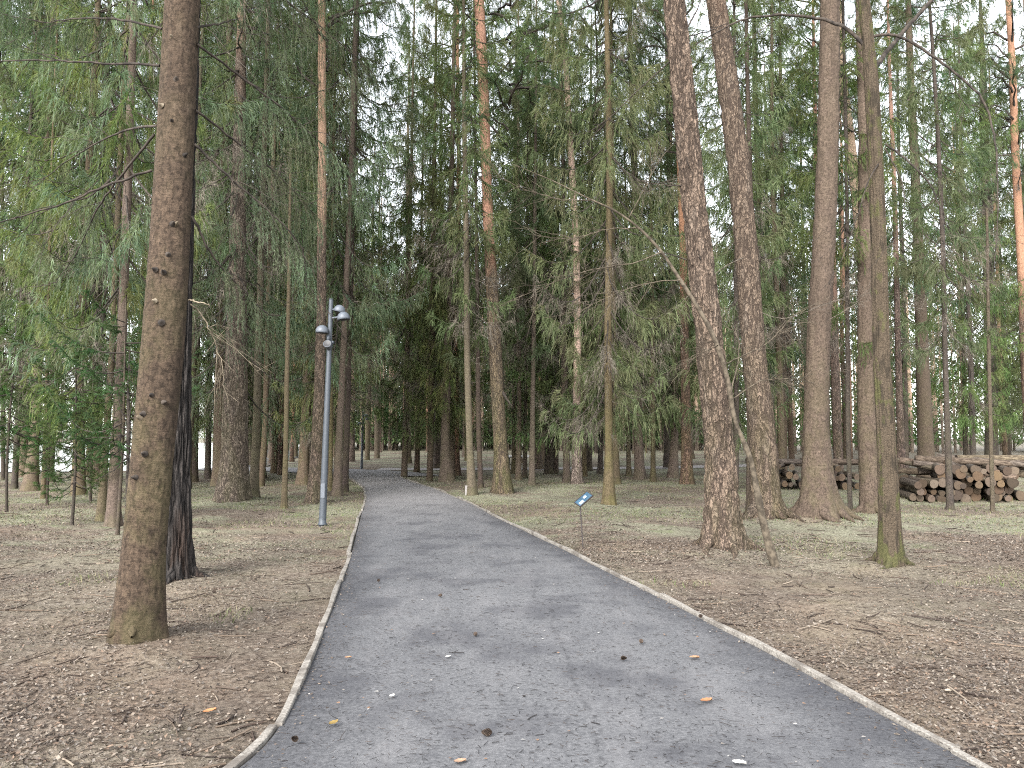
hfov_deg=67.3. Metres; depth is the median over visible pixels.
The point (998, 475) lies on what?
log
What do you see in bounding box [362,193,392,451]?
pine tree
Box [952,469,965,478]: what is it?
log
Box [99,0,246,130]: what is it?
pine tree
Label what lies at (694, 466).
road
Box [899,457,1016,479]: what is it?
log
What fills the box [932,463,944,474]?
log
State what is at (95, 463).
spruce tree
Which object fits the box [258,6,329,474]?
pine tree
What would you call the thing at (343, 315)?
lamp post
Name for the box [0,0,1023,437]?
sky
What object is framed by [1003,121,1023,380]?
spruce tree
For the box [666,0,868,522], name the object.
pine tree
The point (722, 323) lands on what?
spruce tree
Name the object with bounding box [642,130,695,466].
spruce tree
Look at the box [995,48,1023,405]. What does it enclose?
spruce tree
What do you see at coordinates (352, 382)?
spruce tree
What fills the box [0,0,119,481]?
spruce tree
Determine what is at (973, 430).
spruce tree
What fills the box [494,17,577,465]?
spruce tree
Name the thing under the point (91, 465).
young spruce
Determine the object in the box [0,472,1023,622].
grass
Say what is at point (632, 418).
spruce tree
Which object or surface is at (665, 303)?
spruce tree
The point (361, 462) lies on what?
lamp post
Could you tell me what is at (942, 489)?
log
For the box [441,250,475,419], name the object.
spruce tree
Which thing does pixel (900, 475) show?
log
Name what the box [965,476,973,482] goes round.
log
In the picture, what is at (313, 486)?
pine tree
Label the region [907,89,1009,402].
pine tree
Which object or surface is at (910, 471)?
log
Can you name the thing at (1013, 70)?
pine tree
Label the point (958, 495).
log
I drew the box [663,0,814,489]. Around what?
spruce tree
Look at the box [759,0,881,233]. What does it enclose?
pine tree
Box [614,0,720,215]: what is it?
pine tree
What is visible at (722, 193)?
spruce tree
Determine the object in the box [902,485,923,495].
log
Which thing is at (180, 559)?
pine tree
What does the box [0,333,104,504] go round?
young spruce
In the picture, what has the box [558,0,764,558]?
pine tree
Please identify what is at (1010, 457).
log
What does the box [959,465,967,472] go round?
log
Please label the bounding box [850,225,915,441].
spruce tree
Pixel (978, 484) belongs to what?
log
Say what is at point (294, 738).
pine cone
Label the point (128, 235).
spruce tree
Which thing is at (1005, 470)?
log
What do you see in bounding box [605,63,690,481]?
spruce tree
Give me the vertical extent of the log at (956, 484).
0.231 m
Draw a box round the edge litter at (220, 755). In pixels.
[193,498,1022,767]
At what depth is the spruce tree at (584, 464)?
30.71 m
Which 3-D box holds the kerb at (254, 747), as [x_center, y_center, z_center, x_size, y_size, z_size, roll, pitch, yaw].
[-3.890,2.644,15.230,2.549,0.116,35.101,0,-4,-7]
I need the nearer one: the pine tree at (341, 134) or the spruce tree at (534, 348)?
the spruce tree at (534, 348)
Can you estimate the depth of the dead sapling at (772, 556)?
9.53 m
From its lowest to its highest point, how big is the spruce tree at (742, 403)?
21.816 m
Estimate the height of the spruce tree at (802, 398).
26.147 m
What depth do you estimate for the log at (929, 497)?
18.68 m
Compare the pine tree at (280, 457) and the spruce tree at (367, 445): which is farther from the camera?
the spruce tree at (367, 445)
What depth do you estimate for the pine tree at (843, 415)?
51.46 m
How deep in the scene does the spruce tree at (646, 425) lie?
74.20 m
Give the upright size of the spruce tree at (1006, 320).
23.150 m
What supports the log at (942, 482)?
on the log at (931, 491)
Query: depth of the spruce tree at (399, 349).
46.46 m
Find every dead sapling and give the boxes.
[47,352,136,506]
[455,102,857,566]
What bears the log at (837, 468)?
on the log
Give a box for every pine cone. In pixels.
[291,736,298,741]
[481,728,491,735]
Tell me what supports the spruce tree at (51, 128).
on the ground at (386, 458)
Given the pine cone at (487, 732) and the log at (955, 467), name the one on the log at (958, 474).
the log at (955, 467)
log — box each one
[745,459,801,463]
[780,468,792,478]
[780,478,787,486]
[785,463,837,466]
[787,479,792,486]
[789,463,794,469]
[792,470,798,479]
[795,477,800,487]
[800,458,857,463]
[833,465,840,471]
[836,480,846,489]
[837,471,845,480]
[841,470,858,479]
[843,479,858,488]
[897,458,985,480]
[898,468,929,474]
[898,473,908,486]
[898,476,921,488]
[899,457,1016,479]
[899,489,916,500]
[900,488,923,501]
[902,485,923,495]
[907,475,926,487]
[912,460,997,467]
[914,455,1023,466]
[914,476,938,487]
[918,460,1019,473]
[919,476,945,486]
[923,493,934,502]
[925,487,936,494]
[930,472,944,477]
[931,488,944,495]
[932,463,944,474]
[933,494,945,501]
[936,453,1023,466]
[940,487,954,494]
[944,490,962,499]
[952,463,959,473]
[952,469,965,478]
[953,479,962,489]
[954,478,971,486]
[955,455,1023,459]
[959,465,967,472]
[960,482,965,488]
[960,493,970,501]
[961,486,972,494]
[965,464,980,472]
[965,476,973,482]
[969,492,980,500]
[971,471,983,480]
[971,485,980,493]
[972,480,982,488]
[980,492,999,501]
[981,463,996,473]
[981,477,995,486]
[981,485,989,495]
[994,470,1002,480]
[994,485,1003,493]
[996,480,1004,486]
[997,466,1011,474]
[1002,495,1010,501]
[1003,486,1013,493]
[1004,478,1018,487]
[1009,466,1018,473]
[1010,489,1023,500]
[1017,470,1023,477]
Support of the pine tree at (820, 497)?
on the ground at (386, 458)
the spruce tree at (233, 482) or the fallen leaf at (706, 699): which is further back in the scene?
the spruce tree at (233, 482)
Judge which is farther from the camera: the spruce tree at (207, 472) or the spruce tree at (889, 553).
the spruce tree at (207, 472)
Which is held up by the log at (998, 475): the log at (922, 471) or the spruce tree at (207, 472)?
the log at (922, 471)
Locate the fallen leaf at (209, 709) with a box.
[203,708,215,711]
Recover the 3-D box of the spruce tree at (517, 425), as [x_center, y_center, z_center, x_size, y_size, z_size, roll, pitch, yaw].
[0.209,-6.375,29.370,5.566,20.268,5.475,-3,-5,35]
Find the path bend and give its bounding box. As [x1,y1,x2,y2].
[198,467,436,477]
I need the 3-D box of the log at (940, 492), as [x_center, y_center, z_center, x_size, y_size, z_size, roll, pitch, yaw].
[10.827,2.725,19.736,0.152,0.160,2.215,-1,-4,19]
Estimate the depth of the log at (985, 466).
19.07 m
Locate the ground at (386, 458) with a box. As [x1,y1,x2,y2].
[0,438,1023,767]
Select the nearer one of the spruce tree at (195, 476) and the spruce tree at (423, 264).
the spruce tree at (195, 476)
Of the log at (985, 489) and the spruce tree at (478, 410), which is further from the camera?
the spruce tree at (478, 410)
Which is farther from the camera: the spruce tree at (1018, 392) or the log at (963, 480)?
the spruce tree at (1018, 392)
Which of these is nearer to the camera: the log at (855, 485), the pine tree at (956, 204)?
the log at (855, 485)
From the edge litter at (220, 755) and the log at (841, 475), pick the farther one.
the log at (841, 475)
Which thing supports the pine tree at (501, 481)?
on the ground at (386, 458)
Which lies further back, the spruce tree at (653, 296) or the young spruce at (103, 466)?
the spruce tree at (653, 296)
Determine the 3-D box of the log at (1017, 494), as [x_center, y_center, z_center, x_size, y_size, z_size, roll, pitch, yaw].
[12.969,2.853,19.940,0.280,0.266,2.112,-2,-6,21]
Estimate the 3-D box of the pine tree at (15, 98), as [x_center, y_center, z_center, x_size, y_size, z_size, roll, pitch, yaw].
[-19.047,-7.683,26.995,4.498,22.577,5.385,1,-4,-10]
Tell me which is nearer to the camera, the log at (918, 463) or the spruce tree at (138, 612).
the spruce tree at (138, 612)
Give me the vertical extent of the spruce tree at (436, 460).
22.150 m
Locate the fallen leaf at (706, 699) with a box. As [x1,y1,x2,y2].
[700,697,711,700]
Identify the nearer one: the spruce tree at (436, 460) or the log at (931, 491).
the log at (931, 491)
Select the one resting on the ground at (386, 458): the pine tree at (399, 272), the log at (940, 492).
the pine tree at (399, 272)
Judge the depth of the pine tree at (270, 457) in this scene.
45.02 m
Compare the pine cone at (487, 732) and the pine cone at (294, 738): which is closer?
the pine cone at (294, 738)
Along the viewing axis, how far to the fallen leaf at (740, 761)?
3.69 m
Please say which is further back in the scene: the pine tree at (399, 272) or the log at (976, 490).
the pine tree at (399, 272)
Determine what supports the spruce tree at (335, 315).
on the ground at (386, 458)
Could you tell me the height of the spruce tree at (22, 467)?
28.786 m
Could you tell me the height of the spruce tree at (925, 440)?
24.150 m
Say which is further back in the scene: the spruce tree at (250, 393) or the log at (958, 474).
the spruce tree at (250, 393)
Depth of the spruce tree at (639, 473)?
28.96 m
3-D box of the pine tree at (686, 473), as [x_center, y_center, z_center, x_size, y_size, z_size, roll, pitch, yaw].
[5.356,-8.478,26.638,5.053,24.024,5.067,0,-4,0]
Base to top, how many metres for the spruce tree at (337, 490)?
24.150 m
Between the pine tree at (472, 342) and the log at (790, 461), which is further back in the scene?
the pine tree at (472, 342)
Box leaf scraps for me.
[301,508,893,761]
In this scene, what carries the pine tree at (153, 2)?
on the ground at (386, 458)
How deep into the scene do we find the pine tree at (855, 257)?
45.00 m
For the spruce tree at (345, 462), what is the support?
on the ground at (386, 458)
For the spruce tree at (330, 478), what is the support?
on the ground at (386, 458)
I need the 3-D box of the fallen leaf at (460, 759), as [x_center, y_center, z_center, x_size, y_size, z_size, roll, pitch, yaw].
[-0.252,1.810,3.697,0.051,0.012,0.046,-3,-5,33]
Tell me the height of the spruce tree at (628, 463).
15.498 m
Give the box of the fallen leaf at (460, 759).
[454,758,465,761]
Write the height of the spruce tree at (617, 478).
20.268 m
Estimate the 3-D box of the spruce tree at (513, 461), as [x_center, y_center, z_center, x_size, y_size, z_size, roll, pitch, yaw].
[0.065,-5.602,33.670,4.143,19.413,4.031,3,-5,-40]
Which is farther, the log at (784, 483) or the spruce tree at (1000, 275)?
the spruce tree at (1000, 275)
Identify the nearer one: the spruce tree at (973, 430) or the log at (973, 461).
the log at (973, 461)
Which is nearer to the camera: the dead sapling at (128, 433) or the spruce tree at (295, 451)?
the dead sapling at (128, 433)
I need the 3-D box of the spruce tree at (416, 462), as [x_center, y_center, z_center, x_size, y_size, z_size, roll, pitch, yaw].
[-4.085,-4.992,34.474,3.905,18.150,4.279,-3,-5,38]
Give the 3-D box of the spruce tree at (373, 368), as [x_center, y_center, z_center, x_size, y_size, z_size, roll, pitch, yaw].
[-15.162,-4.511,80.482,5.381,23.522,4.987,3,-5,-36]
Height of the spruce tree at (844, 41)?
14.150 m
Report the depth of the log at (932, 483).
18.73 m
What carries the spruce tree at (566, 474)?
on the ground at (386, 458)
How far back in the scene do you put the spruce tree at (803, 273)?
49.14 m
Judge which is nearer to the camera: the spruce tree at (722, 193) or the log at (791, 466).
the spruce tree at (722, 193)
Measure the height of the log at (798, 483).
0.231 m
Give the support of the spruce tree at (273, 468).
on the ground at (386, 458)
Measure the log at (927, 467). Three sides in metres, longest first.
2.212 x 0.199 x 0.145 m
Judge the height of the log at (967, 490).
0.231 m
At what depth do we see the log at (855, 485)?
22.96 m
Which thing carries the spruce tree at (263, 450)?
on the ground at (386, 458)
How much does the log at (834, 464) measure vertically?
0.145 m
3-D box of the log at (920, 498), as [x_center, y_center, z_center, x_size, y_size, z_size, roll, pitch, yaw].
[10.365,2.869,19.975,0.195,0.199,2.314,-1,-4,17]
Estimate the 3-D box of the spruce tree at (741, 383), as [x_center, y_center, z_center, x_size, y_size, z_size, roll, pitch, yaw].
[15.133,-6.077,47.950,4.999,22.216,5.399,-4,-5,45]
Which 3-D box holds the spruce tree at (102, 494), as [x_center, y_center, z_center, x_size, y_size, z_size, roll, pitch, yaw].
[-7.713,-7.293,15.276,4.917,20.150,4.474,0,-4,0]
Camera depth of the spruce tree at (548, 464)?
32.61 m
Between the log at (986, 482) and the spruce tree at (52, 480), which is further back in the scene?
the spruce tree at (52, 480)
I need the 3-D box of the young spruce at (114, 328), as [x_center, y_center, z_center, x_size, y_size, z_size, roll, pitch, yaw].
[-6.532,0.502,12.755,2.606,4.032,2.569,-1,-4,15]
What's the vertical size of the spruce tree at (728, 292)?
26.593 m
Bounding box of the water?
[0,443,298,471]
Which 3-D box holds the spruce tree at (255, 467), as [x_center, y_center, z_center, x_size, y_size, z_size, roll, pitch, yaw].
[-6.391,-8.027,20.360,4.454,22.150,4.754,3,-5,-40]
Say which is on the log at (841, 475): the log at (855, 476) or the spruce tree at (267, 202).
the log at (855, 476)
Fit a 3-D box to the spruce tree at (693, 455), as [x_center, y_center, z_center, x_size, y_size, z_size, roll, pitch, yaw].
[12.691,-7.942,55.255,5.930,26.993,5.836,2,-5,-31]
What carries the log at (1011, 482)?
on the log at (1007, 490)
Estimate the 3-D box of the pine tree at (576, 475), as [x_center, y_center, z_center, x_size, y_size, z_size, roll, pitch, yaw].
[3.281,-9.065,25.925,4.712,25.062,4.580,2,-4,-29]
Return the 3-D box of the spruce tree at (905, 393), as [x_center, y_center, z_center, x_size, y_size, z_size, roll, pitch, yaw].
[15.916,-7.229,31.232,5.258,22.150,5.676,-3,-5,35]
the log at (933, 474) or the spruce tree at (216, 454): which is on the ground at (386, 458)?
the spruce tree at (216, 454)
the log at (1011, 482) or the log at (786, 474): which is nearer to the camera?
the log at (1011, 482)
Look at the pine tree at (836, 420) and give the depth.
27.18 m
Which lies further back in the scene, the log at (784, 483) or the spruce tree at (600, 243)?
the spruce tree at (600, 243)
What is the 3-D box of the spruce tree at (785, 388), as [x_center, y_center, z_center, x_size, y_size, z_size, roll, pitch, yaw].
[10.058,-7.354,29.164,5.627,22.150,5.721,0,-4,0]
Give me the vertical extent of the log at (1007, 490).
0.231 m
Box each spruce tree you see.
[0,0,102,396]
[0,0,117,488]
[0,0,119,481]
[0,0,119,498]
[0,0,154,490]
[0,0,204,495]
[0,0,242,521]
[0,0,267,527]
[0,0,430,644]
[0,2,117,473]
[0,3,72,479]
[0,8,27,325]
[3,0,102,476]
[32,0,157,481]
[53,15,150,485]
[58,106,134,474]
[88,0,376,502]
[93,1,247,447]
[97,0,282,481]
[125,12,254,441]
[134,0,256,488]
[146,0,288,485]
[153,11,275,478]
[194,0,353,497]
[199,0,330,486]
[199,6,302,476]
[202,0,343,478]
[235,0,438,496]
[246,0,385,484]
[248,53,302,472]
[248,134,276,464]
[249,0,394,450]
[255,0,382,461]
[256,192,289,457]
[269,0,434,491]
[270,0,399,486]
[270,53,378,439]
[285,0,383,490]
[292,181,314,455]
[333,195,359,456]
[336,149,401,459]
[337,188,383,461]
[355,252,389,436]
[355,296,367,410]
[357,159,411,457]
[358,0,443,476]
[362,13,445,463]
[377,95,462,472]
[381,0,482,480]
[384,0,504,481]
[384,283,422,411]
[386,41,481,467]
[389,17,515,478]
[392,283,425,408]
[405,0,531,495]
[410,177,453,385]
[434,0,536,488]
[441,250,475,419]
[443,167,486,456]
[452,0,596,479]
[459,256,486,460]
[469,59,558,473]
[473,0,590,484]
[480,50,559,462]
[480,58,569,477]
[481,253,523,417]
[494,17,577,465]
[498,43,570,468]
[501,0,632,482]
[501,0,704,505]
[505,20,621,473]
[506,0,591,473]
[537,17,621,470]
[546,97,617,476]
[547,0,689,484]
[567,0,687,479]
[567,70,630,473]
[569,90,644,371]
[581,94,646,406]
[592,132,665,475]
[593,242,600,452]
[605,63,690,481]
[615,0,726,478]
[619,233,650,453]
[630,99,698,467]
[630,343,656,452]
[641,119,695,455]
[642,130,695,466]
[655,126,721,458]
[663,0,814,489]
[671,0,1022,568]
[672,0,804,508]
[690,206,732,409]
[695,1,818,342]
[704,97,800,441]
[710,0,818,485]
[716,0,850,478]
[723,124,798,419]
[724,59,810,428]
[751,104,837,458]
[767,99,855,431]
[778,0,909,509]
[799,215,856,434]
[837,0,979,467]
[837,210,898,401]
[839,0,1023,476]
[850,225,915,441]
[880,0,1016,509]
[904,23,1019,454]
[908,1,1023,454]
[920,0,1023,454]
[949,130,1018,418]
[965,142,1021,454]
[967,0,1023,450]
[974,131,1023,441]
[985,208,995,511]
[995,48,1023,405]
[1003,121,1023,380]
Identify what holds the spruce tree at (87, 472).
on the ground at (386, 458)
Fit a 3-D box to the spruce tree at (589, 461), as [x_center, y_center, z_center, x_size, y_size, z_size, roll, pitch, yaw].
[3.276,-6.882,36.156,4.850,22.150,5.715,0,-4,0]
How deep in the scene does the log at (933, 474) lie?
19.36 m
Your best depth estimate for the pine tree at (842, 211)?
43.65 m
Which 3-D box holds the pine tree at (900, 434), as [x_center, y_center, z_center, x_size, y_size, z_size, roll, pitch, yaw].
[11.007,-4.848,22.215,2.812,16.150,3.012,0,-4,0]
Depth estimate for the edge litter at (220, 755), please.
5.08 m
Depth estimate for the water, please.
54.77 m
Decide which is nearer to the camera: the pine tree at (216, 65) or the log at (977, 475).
the log at (977, 475)
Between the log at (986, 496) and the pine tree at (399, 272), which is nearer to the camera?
the log at (986, 496)
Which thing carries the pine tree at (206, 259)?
on the ground at (386, 458)
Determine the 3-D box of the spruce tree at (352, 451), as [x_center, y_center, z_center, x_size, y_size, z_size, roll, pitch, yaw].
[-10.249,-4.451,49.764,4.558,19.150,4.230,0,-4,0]
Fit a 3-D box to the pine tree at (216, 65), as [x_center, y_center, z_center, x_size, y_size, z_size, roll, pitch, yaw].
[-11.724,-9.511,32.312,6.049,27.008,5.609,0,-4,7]
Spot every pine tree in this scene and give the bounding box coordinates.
[0,1,41,179]
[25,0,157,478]
[79,0,222,349]
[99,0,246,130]
[166,0,211,584]
[200,15,299,193]
[200,38,259,412]
[244,0,421,503]
[250,142,296,462]
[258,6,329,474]
[270,180,297,461]
[282,12,375,388]
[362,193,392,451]
[381,209,427,400]
[383,0,533,475]
[411,0,601,493]
[462,174,499,449]
[534,0,666,483]
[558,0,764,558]
[595,0,724,483]
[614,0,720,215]
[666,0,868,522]
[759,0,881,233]
[762,0,896,480]
[784,8,907,458]
[793,132,855,458]
[801,0,941,251]
[836,113,905,315]
[848,0,945,488]
[851,0,877,513]
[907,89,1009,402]
[908,101,1009,363]
[933,0,1023,427]
[936,7,1023,454]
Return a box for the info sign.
[574,491,593,548]
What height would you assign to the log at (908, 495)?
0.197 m
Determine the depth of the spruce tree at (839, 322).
48.24 m
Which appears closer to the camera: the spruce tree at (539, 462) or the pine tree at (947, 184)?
the spruce tree at (539, 462)
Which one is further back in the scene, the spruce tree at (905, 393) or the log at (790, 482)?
the spruce tree at (905, 393)
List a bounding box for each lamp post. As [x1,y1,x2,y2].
[316,299,349,526]
[358,414,369,468]
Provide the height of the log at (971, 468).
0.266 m
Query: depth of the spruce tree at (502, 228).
47.35 m
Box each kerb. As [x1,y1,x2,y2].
[223,478,366,767]
[389,469,992,767]
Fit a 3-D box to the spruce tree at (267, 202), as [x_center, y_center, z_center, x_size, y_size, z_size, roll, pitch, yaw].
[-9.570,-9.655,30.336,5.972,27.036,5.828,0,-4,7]
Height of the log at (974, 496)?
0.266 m
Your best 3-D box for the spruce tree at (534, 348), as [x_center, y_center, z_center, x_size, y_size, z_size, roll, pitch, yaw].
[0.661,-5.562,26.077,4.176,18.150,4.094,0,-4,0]
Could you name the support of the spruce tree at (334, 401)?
on the ground at (386, 458)
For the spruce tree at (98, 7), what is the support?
on the ground at (386, 458)
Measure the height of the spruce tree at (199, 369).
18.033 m
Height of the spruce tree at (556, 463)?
21.274 m
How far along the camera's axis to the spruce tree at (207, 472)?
29.30 m
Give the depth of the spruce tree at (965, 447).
34.85 m
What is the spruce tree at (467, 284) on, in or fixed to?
on the ground at (386, 458)
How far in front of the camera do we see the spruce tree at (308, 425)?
25.15 m
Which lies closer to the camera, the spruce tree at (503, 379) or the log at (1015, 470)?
the log at (1015, 470)
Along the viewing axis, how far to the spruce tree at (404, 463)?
31.12 m
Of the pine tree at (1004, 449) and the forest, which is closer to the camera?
the pine tree at (1004, 449)
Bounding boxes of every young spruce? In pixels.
[0,317,79,511]
[0,327,136,524]
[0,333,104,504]
[30,326,139,501]
[33,285,212,534]
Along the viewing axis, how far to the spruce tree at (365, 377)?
68.18 m
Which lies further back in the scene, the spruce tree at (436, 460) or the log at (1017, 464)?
the spruce tree at (436, 460)
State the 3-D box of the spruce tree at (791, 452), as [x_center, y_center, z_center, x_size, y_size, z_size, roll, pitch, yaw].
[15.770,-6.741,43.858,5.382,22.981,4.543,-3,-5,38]
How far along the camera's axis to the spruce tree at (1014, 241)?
42.68 m
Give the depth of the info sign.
11.08 m
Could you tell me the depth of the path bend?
33.61 m
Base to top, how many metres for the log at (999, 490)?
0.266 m
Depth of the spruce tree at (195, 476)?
26.96 m
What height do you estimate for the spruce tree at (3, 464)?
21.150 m
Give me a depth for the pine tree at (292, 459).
48.55 m
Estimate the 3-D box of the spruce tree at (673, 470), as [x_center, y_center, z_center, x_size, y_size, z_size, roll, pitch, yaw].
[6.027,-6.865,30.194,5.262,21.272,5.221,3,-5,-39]
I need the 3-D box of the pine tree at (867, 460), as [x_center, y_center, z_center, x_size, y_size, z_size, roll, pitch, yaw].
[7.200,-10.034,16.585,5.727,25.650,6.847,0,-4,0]
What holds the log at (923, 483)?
on the log at (920, 491)
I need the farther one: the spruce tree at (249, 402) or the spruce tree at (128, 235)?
the spruce tree at (249, 402)
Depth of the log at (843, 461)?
23.81 m
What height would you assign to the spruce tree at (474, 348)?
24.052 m
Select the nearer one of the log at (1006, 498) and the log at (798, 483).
the log at (1006, 498)
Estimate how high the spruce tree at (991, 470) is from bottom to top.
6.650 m
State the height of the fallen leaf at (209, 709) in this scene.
0.015 m
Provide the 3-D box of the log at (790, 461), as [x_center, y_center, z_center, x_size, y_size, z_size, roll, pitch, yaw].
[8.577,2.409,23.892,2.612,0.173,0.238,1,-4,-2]
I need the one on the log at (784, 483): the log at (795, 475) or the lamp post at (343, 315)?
the log at (795, 475)
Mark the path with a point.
(385, 493)
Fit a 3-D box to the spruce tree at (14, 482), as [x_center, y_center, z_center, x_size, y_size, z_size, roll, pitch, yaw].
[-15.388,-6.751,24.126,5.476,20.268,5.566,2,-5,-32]
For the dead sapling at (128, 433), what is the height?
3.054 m
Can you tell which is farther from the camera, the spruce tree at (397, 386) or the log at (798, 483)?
the spruce tree at (397, 386)
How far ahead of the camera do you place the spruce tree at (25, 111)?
25.40 m
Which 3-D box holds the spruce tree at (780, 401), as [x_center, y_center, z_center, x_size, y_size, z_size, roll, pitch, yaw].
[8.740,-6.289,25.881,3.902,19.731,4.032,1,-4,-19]
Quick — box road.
[377,464,745,469]
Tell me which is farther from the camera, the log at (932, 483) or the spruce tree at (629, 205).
the spruce tree at (629, 205)
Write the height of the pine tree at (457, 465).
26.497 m
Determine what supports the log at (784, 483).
on the ground at (386, 458)
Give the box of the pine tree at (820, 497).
[788,0,914,522]
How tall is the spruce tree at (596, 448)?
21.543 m
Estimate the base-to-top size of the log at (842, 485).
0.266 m
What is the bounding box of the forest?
[5,203,1023,453]
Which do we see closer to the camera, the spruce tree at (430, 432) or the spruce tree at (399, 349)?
the spruce tree at (430, 432)
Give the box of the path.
[240,470,977,767]
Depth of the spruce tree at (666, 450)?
39.15 m
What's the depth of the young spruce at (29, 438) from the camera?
16.50 m
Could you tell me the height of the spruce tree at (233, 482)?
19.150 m
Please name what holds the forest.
on the ground at (386, 458)
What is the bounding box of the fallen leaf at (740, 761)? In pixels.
[732,759,745,763]
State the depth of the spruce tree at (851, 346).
49.15 m
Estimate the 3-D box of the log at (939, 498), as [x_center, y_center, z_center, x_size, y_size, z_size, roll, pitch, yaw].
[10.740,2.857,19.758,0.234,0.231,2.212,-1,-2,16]
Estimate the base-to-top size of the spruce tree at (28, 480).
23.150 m
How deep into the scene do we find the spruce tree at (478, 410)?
24.02 m
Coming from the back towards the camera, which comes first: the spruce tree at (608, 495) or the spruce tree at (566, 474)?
the spruce tree at (566, 474)
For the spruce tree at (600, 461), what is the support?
on the ground at (386, 458)
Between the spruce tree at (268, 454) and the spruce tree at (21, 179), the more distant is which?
the spruce tree at (268, 454)
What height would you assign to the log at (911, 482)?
0.197 m
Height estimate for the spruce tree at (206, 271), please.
21.890 m
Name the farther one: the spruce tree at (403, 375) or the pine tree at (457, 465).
the spruce tree at (403, 375)
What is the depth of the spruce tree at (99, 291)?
25.23 m
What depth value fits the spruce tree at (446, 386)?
27.17 m
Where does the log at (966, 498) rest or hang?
on the ground at (386, 458)
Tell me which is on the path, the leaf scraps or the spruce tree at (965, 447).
the leaf scraps
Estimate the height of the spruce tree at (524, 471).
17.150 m
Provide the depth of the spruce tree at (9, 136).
33.61 m
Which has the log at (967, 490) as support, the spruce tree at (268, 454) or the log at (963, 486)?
the log at (963, 486)
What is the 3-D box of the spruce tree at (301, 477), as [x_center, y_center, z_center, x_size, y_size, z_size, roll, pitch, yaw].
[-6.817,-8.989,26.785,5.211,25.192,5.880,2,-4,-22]
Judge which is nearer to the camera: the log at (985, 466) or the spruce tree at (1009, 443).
the log at (985, 466)
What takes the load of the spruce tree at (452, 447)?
on the ground at (386, 458)
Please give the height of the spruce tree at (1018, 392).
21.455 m
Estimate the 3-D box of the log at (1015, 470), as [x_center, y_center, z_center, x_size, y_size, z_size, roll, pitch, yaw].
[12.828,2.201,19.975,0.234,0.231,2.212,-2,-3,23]
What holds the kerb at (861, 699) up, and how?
on the ground at (386, 458)
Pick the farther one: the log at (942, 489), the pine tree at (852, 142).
the pine tree at (852, 142)
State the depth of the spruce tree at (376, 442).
56.27 m
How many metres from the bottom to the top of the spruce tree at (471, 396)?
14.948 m
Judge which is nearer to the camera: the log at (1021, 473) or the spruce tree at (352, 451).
the log at (1021, 473)
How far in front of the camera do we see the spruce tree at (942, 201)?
17.11 m
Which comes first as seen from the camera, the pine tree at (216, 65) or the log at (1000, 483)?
the log at (1000, 483)
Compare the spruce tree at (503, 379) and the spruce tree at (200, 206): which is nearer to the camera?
the spruce tree at (200, 206)
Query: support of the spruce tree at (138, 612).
on the ground at (386, 458)

